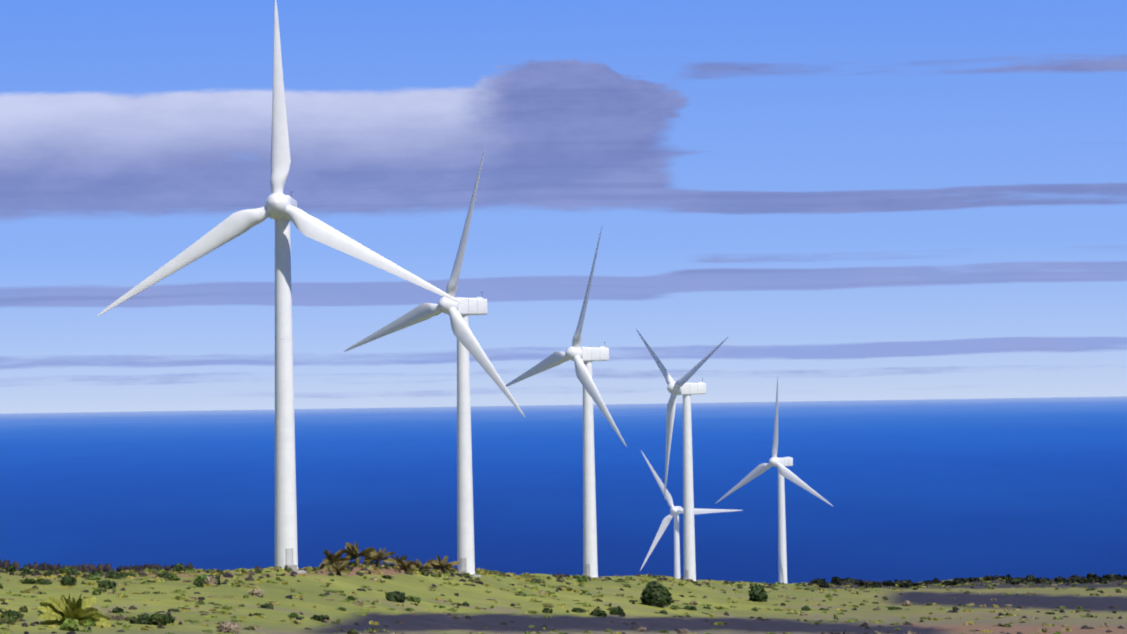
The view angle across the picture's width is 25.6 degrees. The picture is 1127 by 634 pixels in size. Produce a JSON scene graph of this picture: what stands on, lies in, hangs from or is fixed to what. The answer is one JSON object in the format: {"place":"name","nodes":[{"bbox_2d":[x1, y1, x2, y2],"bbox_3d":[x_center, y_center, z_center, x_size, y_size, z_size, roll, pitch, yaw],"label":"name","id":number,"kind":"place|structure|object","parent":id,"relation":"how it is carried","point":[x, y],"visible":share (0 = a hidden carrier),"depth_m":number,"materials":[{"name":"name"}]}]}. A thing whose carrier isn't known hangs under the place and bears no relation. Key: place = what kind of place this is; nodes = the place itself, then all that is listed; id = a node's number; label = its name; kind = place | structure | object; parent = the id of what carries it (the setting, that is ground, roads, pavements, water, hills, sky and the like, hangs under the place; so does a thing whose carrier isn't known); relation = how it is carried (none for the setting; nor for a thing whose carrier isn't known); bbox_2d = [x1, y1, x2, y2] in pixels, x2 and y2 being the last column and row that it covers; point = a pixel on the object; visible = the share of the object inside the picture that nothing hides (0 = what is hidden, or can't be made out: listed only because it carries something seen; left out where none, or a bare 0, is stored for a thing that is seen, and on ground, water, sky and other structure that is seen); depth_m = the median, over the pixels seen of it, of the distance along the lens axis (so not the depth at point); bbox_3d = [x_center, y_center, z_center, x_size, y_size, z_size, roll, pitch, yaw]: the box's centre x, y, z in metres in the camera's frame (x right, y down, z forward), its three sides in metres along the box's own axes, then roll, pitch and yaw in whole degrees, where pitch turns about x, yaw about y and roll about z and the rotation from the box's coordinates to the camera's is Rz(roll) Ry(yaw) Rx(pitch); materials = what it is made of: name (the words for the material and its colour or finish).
{"place":"outdoors","nodes":[
{"label":"outdoors","id":0,"kind":"place"},
{"bbox_2d":[0,396,1126,583],"bbox_3d":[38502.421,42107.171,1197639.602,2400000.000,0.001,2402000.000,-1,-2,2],"label":"sea","id":1,"kind":"structure","parent":0,"point":[913,491],"depth_m":13479.04,"materials":[{"name":"blue liquid"}]},
{"bbox_2d":[0,564,1126,633],"bbox_3d":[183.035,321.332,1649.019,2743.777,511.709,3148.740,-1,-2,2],"label":"terrain","id":2,"kind":"structure","parent":0,"point":[423,620],"depth_m":362.27,"materials":[{"name":"green plant"}]},
{"bbox_2d":[0,541,460,625],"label":"palms","id":3,"kind":"object","parent":2,"relation":"on","point":[55,611],"visible":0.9,"depth_m":333.53,"materials":[{"name":"plant"}]},
{"bbox_2d":[98,0,462,574],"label":"wind turbine","id":4,"kind":"object","parent":2,"relation":"on","point":[281,209],"visible":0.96,"depth_m":320.57,"materials":[{"name":"metal"}]},
{"bbox_2d":[344,148,524,576],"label":"wind turbine","id":5,"kind":"object","parent":2,"relation":"on","point":[459,314],"visible":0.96,"depth_m":420.34,"materials":[{"name":"metal"}]},
{"bbox_2d":[60,618,1060,633],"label":"rocks","id":6,"kind":"object","parent":2,"relation":"on","point":[70,624],"visible":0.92,"depth_m":191.36,"materials":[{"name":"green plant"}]},
{"bbox_2d":[0,559,1124,633],"bbox_3d":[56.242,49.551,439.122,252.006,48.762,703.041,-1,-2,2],"label":"shrubs","id":7,"kind":"object","parent":2,"relation":"on","point":[51,568],"visible":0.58,"depth_m":304.47,"materials":[{"name":"green plant"}]},
{"bbox_2d":[0,561,1126,633],"bbox_3d":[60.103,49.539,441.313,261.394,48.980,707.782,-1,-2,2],"label":"grass tufts","id":8,"kind":"object","parent":2,"relation":"on","point":[526,577],"visible":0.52,"depth_m":346.87,"materials":[{"name":"green plant"}]},
{"bbox_2d":[0,563,1126,625],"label":"slope bushes","id":9,"kind":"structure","parent":2,"relation":"on","point":[654,593],"depth_m":361.95,"materials":[{"name":"green plant"}]},
{"bbox_2d":[505,227,626,578],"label":"wind turbine","id":10,"kind":"object","parent":2,"relation":"on","point":[582,358],"visible":0.92,"depth_m":514.05,"materials":[{"name":"metal"}]},
{"bbox_2d":[636,329,728,582],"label":"wind turbine","id":11,"kind":"object","parent":2,"relation":"on","point":[683,388],"visible":0.96,"depth_m":605.08,"materials":[{"name":"metal"}]},
{"bbox_2d":[640,451,741,578],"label":"wind turbine","id":12,"kind":"object","parent":2,"relation":"on","point":[675,511],"visible":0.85,"depth_m":971.37,"materials":[{"name":"metal"}]},
{"bbox_2d":[715,377,832,583],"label":"wind turbine","id":13,"kind":"object","parent":2,"relation":"on","point":[780,464],"visible":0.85,"depth_m":787.75,"materials":[{"name":"metal"}]},
{"bbox_2d":[0,0,1126,413],"label":"sky","id":14,"kind":"structure","parent":0,"point":[869,199],"materials":[{"name":"blue"}]}
]}

